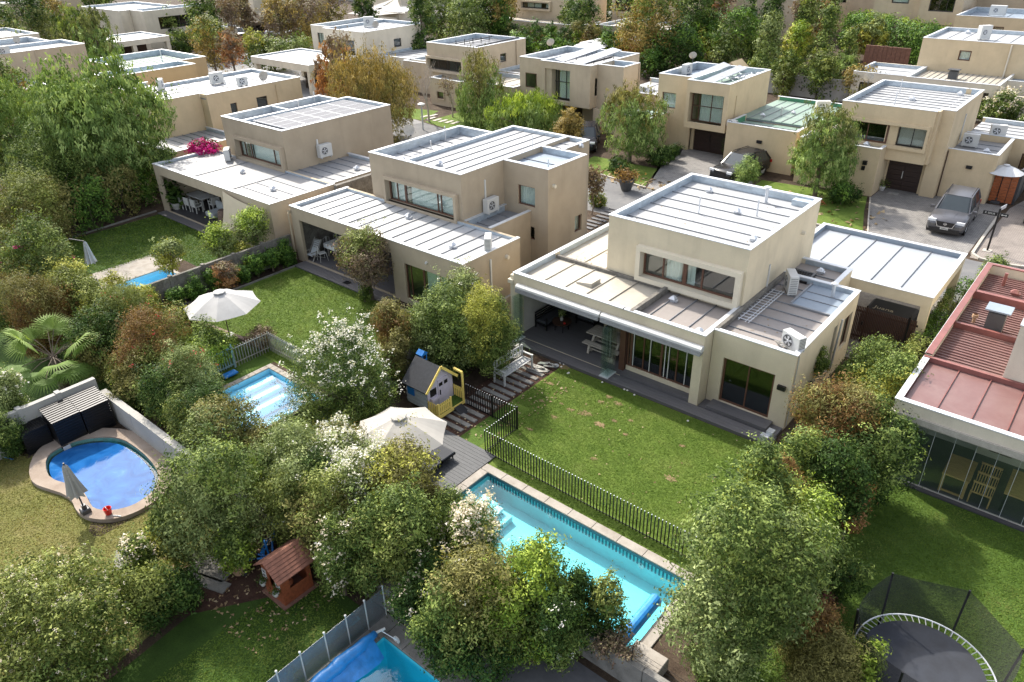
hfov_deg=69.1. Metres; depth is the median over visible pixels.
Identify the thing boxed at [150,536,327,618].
planting bed
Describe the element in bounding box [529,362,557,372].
scrap wood
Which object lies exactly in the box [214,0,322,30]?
house
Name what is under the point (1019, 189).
panel fence
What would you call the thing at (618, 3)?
window
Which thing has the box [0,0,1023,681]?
ground
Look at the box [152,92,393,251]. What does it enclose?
house
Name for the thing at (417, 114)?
lawn
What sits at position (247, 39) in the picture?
tree
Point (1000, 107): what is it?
rose bush
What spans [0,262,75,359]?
shrub
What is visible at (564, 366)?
lawn bare patch
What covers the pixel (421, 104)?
street light
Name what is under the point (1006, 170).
parasol
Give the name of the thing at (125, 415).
garden wall
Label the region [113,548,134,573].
table
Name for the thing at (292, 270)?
lawn
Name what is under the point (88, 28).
tree
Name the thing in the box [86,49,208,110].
house
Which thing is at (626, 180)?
plant pot
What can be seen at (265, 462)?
shrub
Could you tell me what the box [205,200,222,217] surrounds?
lounge chair
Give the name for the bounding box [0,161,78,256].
shrub
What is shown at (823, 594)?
shrub
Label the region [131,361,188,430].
shrub
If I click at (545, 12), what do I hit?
house
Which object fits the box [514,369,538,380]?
stepping plank
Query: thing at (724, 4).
tree
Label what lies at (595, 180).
tree
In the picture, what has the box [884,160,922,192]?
front door
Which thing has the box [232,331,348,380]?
picket fence
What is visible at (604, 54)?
solar rack
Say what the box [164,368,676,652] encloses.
leaf litter
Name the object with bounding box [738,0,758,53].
tree
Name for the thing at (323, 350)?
oleander
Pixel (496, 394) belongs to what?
stepping plank
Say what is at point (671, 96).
window
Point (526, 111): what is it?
willow
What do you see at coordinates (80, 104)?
pepper tree
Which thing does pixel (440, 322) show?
shrub
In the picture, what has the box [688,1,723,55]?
tree
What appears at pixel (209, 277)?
clipped shrub
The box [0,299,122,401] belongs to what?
lawn
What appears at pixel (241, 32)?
parked car
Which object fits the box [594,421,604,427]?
lawn bare patch
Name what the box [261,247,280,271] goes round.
clipped shrub
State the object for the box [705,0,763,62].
tree
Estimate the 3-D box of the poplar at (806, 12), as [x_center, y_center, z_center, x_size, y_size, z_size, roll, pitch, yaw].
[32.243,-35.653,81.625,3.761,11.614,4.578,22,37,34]
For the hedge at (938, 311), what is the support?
on the ground at (474, 378)
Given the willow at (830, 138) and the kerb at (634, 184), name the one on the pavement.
the kerb at (634, 184)
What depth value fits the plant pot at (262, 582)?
19.95 m
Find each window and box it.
[158,13,196,28]
[230,103,237,112]
[232,135,286,172]
[256,96,267,107]
[261,568,266,578]
[318,33,324,44]
[332,38,355,55]
[382,175,459,223]
[425,55,464,75]
[430,387,436,397]
[436,90,444,100]
[519,185,534,206]
[520,0,551,11]
[525,72,536,87]
[555,69,569,99]
[575,215,579,231]
[615,0,651,12]
[634,244,743,308]
[662,92,675,108]
[691,93,723,123]
[737,7,758,18]
[834,156,853,181]
[839,316,848,345]
[849,120,889,143]
[892,0,908,3]
[896,127,922,148]
[928,0,955,11]
[958,50,971,60]
[976,93,988,119]
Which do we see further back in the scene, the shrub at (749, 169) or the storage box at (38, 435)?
the shrub at (749, 169)
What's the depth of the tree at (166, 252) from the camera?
36.72 m
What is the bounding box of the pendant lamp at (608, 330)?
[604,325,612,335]
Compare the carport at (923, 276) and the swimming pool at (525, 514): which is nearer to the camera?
the swimming pool at (525, 514)
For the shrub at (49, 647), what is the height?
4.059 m
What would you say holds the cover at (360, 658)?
on the swimming pool at (396, 664)
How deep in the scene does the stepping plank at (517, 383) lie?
29.24 m
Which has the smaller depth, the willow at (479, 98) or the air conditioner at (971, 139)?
the air conditioner at (971, 139)
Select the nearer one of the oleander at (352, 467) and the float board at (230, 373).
the oleander at (352, 467)
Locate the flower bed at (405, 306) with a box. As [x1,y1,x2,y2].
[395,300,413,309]
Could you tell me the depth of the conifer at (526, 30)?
93.90 m
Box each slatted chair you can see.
[966,480,995,508]
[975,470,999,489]
[980,461,1002,480]
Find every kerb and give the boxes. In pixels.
[604,175,645,188]
[867,197,870,231]
[971,215,1023,267]
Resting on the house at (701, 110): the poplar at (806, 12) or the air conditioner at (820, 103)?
the air conditioner at (820, 103)
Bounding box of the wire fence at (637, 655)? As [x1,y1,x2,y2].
[579,614,684,681]
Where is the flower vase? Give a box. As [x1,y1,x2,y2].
[556,309,567,320]
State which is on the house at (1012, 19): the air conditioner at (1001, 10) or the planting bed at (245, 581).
the air conditioner at (1001, 10)
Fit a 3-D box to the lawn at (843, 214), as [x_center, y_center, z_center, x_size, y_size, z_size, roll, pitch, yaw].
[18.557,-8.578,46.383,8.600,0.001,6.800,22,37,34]
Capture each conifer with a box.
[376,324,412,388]
[490,19,506,35]
[501,20,520,36]
[519,23,536,40]
[527,16,546,51]
[542,20,557,49]
[555,25,575,45]
[569,21,585,44]
[578,22,601,42]
[596,26,614,48]
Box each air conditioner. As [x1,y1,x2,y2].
[0,45,9,53]
[155,78,164,90]
[208,71,223,84]
[223,147,231,160]
[235,76,247,86]
[316,142,332,158]
[363,16,373,26]
[483,195,498,214]
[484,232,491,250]
[681,63,692,74]
[781,328,806,352]
[783,268,799,295]
[815,100,830,111]
[961,132,980,147]
[975,25,993,39]
[988,5,1007,15]
[989,124,1008,135]
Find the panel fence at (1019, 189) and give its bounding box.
[1011,168,1023,204]
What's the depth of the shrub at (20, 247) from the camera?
34.59 m
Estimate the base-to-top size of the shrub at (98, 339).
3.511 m
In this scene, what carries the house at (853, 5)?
on the ground at (474, 378)
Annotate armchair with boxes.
[182,197,196,211]
[189,199,203,213]
[207,196,219,209]
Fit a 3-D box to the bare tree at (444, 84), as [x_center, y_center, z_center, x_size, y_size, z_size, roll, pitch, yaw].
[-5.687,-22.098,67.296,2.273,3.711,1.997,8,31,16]
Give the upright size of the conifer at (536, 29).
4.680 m
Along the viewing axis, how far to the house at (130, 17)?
107.16 m
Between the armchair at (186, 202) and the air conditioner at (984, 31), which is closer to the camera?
the armchair at (186, 202)
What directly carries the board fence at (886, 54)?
on the ground at (474, 378)
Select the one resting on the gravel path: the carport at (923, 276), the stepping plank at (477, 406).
the stepping plank at (477, 406)
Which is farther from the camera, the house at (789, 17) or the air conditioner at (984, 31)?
the house at (789, 17)
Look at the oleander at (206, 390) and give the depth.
24.91 m
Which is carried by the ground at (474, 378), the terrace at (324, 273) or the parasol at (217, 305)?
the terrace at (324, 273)
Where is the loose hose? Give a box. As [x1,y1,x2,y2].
[775,340,788,349]
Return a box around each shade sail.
[222,191,262,228]
[347,0,391,14]
[374,0,404,15]
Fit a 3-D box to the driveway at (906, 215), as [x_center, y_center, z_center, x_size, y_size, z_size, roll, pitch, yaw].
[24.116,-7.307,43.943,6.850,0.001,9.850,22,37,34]
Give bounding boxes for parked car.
[237,27,243,37]
[264,27,293,35]
[575,121,600,151]
[709,146,771,180]
[926,183,981,235]
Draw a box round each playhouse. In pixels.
[253,538,318,610]
[402,355,467,418]
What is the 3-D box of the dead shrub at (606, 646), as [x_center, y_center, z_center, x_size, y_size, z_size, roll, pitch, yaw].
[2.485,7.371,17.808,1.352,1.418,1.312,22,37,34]
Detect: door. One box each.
[406,264,453,301]
[437,374,449,403]
[627,332,692,387]
[693,129,725,154]
[719,358,774,417]
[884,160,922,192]
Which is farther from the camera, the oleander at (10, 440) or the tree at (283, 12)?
the tree at (283, 12)
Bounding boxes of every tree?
[0,0,60,39]
[0,2,20,29]
[0,56,83,188]
[0,112,105,222]
[3,28,179,205]
[11,18,49,39]
[25,0,73,39]
[44,1,99,54]
[67,5,124,58]
[80,0,116,5]
[97,270,127,289]
[149,235,186,274]
[159,1,182,33]
[163,28,195,53]
[178,0,223,57]
[182,11,236,72]
[198,211,239,258]
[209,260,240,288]
[210,0,248,35]
[212,26,246,70]
[229,203,271,245]
[232,0,257,36]
[241,26,269,69]
[248,30,292,71]
[256,0,302,48]
[260,0,304,38]
[283,30,312,49]
[286,0,332,49]
[311,0,348,21]
[325,26,356,67]
[327,214,393,299]
[350,0,379,18]
[405,0,437,48]
[410,36,421,49]
[415,62,434,121]
[419,0,462,39]
[437,75,457,116]
[438,0,492,38]
[458,0,500,33]
[484,0,518,34]
[500,0,520,19]
[552,103,585,137]
[556,0,584,23]
[561,0,604,31]
[579,22,600,43]
[588,164,612,214]
[605,0,689,72]
[606,0,611,21]
[614,17,652,58]
[639,12,709,74]
[639,45,669,78]
[647,446,855,681]
[671,0,728,41]
[680,44,707,63]
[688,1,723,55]
[697,18,729,62]
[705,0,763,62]
[707,34,744,63]
[712,0,736,22]
[717,431,810,556]
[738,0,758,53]
[763,46,806,96]
[779,18,815,67]
[788,0,810,27]
[796,47,840,99]
[811,0,841,46]
[840,62,885,97]
[841,24,870,57]
[860,10,892,54]
[896,25,921,59]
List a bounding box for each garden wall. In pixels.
[0,377,99,459]
[99,388,206,485]
[121,234,292,308]
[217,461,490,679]
[243,294,510,449]
[334,173,373,194]
[573,626,669,681]
[768,73,870,101]
[1011,96,1023,120]
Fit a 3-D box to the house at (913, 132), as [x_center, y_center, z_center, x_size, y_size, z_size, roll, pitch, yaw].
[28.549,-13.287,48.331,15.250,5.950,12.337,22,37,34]
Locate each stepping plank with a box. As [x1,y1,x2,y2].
[441,418,463,431]
[445,414,470,427]
[452,410,477,422]
[465,399,489,412]
[465,406,484,418]
[469,395,496,408]
[476,391,503,404]
[481,387,509,400]
[488,383,515,396]
[493,379,521,392]
[499,376,527,388]
[509,373,533,384]
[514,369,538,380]
[520,365,544,376]
[526,362,549,372]
[587,219,601,224]
[591,217,606,222]
[595,215,608,219]
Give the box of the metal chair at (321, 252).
[316,246,328,261]
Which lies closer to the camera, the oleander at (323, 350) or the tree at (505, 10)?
the oleander at (323, 350)
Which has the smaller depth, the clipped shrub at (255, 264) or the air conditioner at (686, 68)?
the clipped shrub at (255, 264)
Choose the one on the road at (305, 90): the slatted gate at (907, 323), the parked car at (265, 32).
the parked car at (265, 32)
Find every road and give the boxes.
[207,36,421,129]
[393,122,984,302]
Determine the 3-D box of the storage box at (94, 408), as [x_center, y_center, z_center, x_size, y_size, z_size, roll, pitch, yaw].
[-15.258,2.560,27.031,1.000,1.320,0.980,22,37,34]
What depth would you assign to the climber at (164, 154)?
46.72 m
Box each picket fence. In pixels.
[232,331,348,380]
[465,384,703,560]
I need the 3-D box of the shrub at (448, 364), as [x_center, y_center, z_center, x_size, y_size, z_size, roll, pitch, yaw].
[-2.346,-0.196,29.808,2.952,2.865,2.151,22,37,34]
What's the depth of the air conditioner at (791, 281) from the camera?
28.92 m
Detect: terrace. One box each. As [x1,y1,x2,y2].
[90,255,181,287]
[158,210,209,232]
[294,261,399,303]
[518,338,776,444]
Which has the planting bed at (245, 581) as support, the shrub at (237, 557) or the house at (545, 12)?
the shrub at (237, 557)
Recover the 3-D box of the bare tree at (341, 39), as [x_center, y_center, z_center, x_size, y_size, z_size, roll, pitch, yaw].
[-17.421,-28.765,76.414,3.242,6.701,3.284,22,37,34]
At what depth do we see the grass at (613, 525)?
22.56 m
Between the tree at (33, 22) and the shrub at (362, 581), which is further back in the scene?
the tree at (33, 22)
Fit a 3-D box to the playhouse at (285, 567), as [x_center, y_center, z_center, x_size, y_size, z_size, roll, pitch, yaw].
[-6.116,6.205,20.148,1.148,1.462,1.200,22,37,34]
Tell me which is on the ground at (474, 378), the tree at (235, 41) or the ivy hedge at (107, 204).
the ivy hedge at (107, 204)
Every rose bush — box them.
[111,522,164,577]
[977,85,1023,120]
[1016,111,1023,121]
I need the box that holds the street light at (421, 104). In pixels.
[418,102,424,129]
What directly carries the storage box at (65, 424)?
on the ground at (474, 378)
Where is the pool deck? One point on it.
(469, 459)
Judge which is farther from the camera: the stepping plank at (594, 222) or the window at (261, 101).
the window at (261, 101)
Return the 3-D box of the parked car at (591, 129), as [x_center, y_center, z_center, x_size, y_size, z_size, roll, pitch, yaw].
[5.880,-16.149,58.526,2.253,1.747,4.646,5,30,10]
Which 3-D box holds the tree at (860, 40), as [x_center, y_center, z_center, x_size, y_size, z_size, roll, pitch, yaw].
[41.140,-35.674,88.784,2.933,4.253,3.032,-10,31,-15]
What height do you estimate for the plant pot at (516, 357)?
0.498 m
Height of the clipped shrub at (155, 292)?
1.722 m
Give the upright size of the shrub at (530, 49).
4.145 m
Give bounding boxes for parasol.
[58,238,96,264]
[62,463,91,515]
[183,289,259,340]
[357,407,446,453]
[574,41,605,47]
[580,38,614,45]
[990,164,1023,203]
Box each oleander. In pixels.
[0,361,36,417]
[0,407,28,461]
[91,269,159,354]
[92,292,195,383]
[140,331,227,424]
[155,368,230,447]
[245,406,341,506]
[268,304,403,430]
[305,504,370,598]
[306,406,374,490]
[324,424,407,526]
[436,486,507,581]
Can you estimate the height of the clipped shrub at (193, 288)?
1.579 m
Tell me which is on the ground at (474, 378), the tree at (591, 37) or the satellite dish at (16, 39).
the tree at (591, 37)
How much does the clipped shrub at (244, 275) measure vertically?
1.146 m
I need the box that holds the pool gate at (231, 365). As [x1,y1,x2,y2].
[203,344,235,373]
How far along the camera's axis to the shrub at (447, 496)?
20.28 m
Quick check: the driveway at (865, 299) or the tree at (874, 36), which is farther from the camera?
the tree at (874, 36)
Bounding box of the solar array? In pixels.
[253,100,376,128]
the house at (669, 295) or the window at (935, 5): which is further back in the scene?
the window at (935, 5)
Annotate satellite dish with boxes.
[13,36,19,42]
[259,71,267,81]
[372,21,378,29]
[403,124,414,136]
[547,38,553,45]
[689,52,696,62]
[864,73,873,83]
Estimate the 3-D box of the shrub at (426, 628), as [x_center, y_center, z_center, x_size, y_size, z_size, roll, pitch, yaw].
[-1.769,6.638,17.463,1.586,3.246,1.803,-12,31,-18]
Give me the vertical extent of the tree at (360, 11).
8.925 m
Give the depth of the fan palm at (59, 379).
28.26 m
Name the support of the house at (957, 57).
on the ground at (474, 378)
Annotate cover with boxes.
[310,627,399,681]
[759,427,775,440]
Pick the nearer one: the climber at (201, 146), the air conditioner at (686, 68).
the climber at (201, 146)
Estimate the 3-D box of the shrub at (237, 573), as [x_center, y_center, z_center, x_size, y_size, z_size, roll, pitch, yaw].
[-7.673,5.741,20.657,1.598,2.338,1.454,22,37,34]
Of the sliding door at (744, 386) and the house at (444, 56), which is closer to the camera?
the sliding door at (744, 386)
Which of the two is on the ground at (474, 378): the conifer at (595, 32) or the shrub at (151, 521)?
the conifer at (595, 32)
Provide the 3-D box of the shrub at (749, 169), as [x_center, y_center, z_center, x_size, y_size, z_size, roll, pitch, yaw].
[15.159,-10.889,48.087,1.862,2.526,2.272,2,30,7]
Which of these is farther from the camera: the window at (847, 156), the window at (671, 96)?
the window at (671, 96)
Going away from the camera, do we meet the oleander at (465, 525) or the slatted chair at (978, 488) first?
the oleander at (465, 525)
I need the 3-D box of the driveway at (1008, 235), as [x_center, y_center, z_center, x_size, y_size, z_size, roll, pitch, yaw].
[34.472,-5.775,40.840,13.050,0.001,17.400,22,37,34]
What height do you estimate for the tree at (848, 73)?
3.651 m
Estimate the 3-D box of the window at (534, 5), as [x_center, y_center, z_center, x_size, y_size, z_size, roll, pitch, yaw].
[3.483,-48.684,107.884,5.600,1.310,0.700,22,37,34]
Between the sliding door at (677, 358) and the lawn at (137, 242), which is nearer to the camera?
the sliding door at (677, 358)
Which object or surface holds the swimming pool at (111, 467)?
in the ground at (474, 378)
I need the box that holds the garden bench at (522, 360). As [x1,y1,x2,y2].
[493,344,532,386]
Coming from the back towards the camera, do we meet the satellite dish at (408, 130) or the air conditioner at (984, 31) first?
the air conditioner at (984, 31)
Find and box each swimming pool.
[29,428,171,522]
[101,268,179,288]
[220,363,317,433]
[304,613,474,681]
[452,464,693,650]
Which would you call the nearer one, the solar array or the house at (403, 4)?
the solar array
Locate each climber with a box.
[150,147,177,165]
[184,136,222,154]
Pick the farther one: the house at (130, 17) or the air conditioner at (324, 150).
the house at (130, 17)
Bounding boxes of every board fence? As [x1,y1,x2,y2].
[862,45,911,65]
[988,175,1019,203]
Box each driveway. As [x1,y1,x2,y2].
[646,149,751,190]
[845,291,954,358]
[869,188,1001,252]
[970,201,1023,268]
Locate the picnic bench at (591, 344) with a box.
[582,339,618,361]
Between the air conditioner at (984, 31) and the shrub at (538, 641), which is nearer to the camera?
the shrub at (538, 641)
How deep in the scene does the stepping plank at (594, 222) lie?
44.23 m
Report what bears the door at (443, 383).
in the playhouse at (431, 387)
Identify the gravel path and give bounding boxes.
[443,354,557,436]
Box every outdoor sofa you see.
[535,304,569,330]
[576,314,599,326]
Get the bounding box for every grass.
[141,323,255,380]
[497,463,696,571]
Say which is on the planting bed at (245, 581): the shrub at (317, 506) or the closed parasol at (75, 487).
the shrub at (317, 506)
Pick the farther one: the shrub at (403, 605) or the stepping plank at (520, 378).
the stepping plank at (520, 378)
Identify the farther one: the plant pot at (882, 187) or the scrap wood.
the plant pot at (882, 187)
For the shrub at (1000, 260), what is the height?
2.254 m
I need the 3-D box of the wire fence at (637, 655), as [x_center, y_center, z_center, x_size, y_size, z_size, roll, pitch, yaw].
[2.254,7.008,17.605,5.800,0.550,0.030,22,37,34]
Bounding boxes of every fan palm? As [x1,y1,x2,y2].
[0,313,102,396]
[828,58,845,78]
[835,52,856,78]
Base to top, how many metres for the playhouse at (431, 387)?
1.919 m
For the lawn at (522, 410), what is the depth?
25.34 m
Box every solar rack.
[554,45,621,64]
[690,62,759,81]
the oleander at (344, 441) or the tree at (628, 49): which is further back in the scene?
the tree at (628, 49)
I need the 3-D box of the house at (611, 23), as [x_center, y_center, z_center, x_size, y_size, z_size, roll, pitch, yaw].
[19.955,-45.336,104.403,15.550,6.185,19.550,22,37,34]
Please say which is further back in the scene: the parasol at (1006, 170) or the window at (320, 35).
the window at (320, 35)
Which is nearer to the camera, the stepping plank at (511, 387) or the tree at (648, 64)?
the stepping plank at (511, 387)
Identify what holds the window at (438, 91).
in the house at (444, 56)
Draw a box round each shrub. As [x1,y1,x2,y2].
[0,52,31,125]
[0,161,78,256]
[0,199,77,297]
[0,219,42,284]
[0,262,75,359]
[0,280,19,338]
[0,539,146,681]
[41,251,99,296]
[44,261,93,330]
[57,297,137,385]
[67,274,130,324]
[103,345,152,412]
[111,556,208,638]
[124,283,165,314]
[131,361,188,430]
[135,406,274,569]
[138,505,191,568]
[146,284,161,306]
[149,299,199,342]
[164,286,186,308]
[171,570,207,614]
[173,381,266,463]
[182,270,208,300]
[184,313,241,372]
[199,268,225,291]
[206,517,261,576]
[209,518,257,579]
[228,241,252,266]
[231,419,278,470]
[234,264,252,283]
[236,436,293,517]
[240,250,265,276]
[242,321,277,351]
[251,442,325,547]
[256,410,305,445]
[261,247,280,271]
[276,236,298,267]
[282,460,370,576]
[288,436,348,509]
[294,385,319,425]
[313,414,367,454]
[321,510,405,605]
[341,470,448,613]
[356,280,374,301]
[358,412,443,517]
[367,292,422,359]
[381,529,464,630]
[402,270,479,381]
[402,572,474,681]
[409,479,467,554]
[417,522,530,649]
[425,597,539,681]
[426,325,476,376]
[432,254,489,313]
[455,274,523,378]
[474,557,534,669]
[477,321,500,363]
[500,527,578,647]
[505,567,572,671]
[509,30,539,54]
[532,583,593,681]
[533,30,577,52]
[552,559,599,625]
[579,559,633,657]
[586,624,642,669]
[588,188,607,207]
[593,27,628,49]
[604,155,632,172]
[644,145,677,167]
[669,142,680,160]
[682,641,763,681]
[731,154,761,183]
[756,450,811,486]
[771,594,851,669]
[773,421,839,501]
[775,472,855,586]
[776,613,877,681]
[783,369,894,469]
[796,522,882,609]
[805,426,880,535]
[813,345,832,378]
[819,381,931,508]
[820,589,839,625]
[826,177,864,206]
[829,333,907,397]
[835,481,877,540]
[839,631,892,681]
[859,342,933,428]
[973,250,1010,279]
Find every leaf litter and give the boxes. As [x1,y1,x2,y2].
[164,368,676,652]
[210,64,884,229]
[505,381,714,554]
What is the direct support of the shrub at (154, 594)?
on the planting bed at (245, 581)
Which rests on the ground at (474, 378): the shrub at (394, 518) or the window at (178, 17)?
the shrub at (394, 518)
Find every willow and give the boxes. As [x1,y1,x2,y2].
[324,32,420,143]
[454,45,510,128]
[479,86,566,132]
[596,78,673,161]
[786,98,864,197]
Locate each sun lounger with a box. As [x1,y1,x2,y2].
[414,454,441,472]
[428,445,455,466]
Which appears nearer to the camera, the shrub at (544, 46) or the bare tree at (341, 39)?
the bare tree at (341, 39)
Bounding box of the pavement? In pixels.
[424,122,661,188]
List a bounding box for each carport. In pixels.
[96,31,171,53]
[251,48,358,94]
[810,222,967,354]
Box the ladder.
[738,288,784,322]
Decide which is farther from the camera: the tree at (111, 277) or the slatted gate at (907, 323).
the tree at (111, 277)
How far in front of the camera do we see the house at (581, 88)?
62.65 m
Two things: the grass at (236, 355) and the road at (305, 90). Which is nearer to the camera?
the grass at (236, 355)
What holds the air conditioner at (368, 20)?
on the house at (397, 34)
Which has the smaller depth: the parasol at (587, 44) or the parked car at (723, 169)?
the parked car at (723, 169)
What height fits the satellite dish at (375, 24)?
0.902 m
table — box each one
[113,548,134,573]
[186,190,213,209]
[323,236,348,258]
[552,317,571,332]
[586,325,619,360]
[937,453,977,498]
[998,469,1023,510]
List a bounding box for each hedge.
[27,154,161,245]
[835,8,950,65]
[903,275,974,365]
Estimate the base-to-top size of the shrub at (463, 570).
4.232 m
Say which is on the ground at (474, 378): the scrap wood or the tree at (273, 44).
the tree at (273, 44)
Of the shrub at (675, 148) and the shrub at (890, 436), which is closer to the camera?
the shrub at (890, 436)
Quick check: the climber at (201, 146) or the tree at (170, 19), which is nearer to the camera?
the climber at (201, 146)
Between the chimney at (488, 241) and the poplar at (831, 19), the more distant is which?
the poplar at (831, 19)
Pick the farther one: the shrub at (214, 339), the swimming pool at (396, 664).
the shrub at (214, 339)
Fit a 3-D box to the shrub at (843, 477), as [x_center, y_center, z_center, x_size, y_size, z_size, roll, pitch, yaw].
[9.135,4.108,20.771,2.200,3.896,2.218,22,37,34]
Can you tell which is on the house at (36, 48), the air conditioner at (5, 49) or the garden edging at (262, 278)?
the air conditioner at (5, 49)
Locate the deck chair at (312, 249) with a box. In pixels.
[307,237,324,261]
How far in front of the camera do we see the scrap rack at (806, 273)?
30.46 m
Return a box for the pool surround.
[23,425,187,535]
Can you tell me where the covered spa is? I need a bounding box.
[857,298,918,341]
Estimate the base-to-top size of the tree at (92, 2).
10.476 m
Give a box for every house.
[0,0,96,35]
[0,27,39,38]
[0,36,88,125]
[80,1,237,50]
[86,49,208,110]
[118,68,302,187]
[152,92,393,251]
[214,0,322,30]
[287,125,589,306]
[310,17,426,86]
[358,0,437,20]
[403,33,525,108]
[459,0,606,41]
[464,46,658,133]
[508,173,860,436]
[598,0,731,50]
[613,62,841,174]
[729,0,839,40]
[729,58,748,66]
[793,79,1023,203]
[836,0,874,31]
[849,27,1023,120]
[871,0,1023,45]
[882,262,1023,531]
[953,7,1023,30]
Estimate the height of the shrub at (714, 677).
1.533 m
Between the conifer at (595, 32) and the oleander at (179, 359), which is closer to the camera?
the oleander at (179, 359)
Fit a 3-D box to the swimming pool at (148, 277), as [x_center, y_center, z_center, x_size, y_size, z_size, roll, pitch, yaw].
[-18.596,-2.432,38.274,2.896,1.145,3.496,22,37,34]
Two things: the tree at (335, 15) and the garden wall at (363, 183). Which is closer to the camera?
the garden wall at (363, 183)
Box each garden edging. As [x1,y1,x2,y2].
[67,210,156,239]
[232,265,294,289]
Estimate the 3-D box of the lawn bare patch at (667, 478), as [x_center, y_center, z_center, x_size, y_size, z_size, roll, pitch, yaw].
[5.143,4.462,24.159,0.536,0.008,0.306,22,37,34]
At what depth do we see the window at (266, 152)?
45.72 m
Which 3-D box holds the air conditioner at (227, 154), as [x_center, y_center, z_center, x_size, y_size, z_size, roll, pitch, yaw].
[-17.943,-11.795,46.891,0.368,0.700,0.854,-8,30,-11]
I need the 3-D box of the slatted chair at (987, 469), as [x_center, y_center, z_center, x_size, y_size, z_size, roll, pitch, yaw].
[15.049,4.125,23.390,0.580,0.840,0.505,22,37,34]
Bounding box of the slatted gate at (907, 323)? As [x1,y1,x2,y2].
[849,305,917,354]
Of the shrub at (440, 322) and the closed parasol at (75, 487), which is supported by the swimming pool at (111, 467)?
the closed parasol at (75, 487)
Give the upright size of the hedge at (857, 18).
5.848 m
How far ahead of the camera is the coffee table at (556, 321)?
32.44 m
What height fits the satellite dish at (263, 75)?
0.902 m
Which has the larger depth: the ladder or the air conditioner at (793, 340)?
the ladder
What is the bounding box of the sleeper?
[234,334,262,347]
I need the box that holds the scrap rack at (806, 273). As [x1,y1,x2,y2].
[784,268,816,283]
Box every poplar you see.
[744,0,786,66]
[747,9,785,72]
[785,0,821,70]
[800,1,846,77]
[834,25,862,78]
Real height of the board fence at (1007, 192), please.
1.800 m
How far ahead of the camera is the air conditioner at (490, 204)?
37.09 m
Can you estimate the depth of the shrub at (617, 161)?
52.43 m
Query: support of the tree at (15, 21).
on the ground at (474, 378)
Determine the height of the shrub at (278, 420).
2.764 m
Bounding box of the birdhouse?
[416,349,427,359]
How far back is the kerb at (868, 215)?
44.40 m
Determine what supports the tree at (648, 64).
on the ground at (474, 378)
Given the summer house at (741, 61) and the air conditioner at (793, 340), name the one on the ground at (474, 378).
the summer house at (741, 61)
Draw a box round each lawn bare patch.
[558,364,569,369]
[577,410,591,415]
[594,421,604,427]
[664,474,676,481]
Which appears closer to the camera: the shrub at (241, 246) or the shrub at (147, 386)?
the shrub at (147, 386)
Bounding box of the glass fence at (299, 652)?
[275,585,386,681]
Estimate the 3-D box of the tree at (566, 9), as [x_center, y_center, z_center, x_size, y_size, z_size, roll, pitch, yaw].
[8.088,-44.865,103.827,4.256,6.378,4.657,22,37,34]
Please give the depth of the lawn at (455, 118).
66.55 m
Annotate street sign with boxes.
[982,204,1008,252]
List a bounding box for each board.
[189,562,229,581]
[190,573,230,593]
[192,551,225,569]
[221,369,237,378]
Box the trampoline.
[852,572,1023,681]
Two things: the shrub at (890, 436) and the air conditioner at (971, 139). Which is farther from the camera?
the air conditioner at (971, 139)
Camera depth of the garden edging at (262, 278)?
38.25 m
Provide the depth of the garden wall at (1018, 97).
61.34 m
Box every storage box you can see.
[19,416,53,454]
[38,397,87,448]
[67,386,115,433]
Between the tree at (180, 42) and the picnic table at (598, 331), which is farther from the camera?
the tree at (180, 42)
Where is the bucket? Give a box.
[102,505,111,515]
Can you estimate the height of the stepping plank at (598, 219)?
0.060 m
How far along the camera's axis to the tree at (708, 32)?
87.77 m
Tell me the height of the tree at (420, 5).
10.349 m
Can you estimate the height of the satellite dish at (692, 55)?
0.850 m
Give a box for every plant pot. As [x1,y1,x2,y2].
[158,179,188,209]
[253,572,267,586]
[266,582,280,597]
[506,345,535,361]
[608,165,646,191]
[677,145,688,154]
[879,176,892,190]
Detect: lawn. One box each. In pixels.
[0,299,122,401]
[0,455,213,681]
[56,214,246,274]
[107,585,376,681]
[160,308,272,385]
[184,267,418,390]
[394,108,437,119]
[425,112,499,130]
[460,402,509,445]
[478,368,759,574]
[589,156,656,185]
[698,477,1023,681]
[755,180,866,230]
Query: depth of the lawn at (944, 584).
20.38 m
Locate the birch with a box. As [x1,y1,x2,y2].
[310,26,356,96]
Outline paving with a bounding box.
[495,643,607,681]
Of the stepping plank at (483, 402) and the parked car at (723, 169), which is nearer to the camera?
the stepping plank at (483, 402)
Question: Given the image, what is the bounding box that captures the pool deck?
[417,429,494,493]

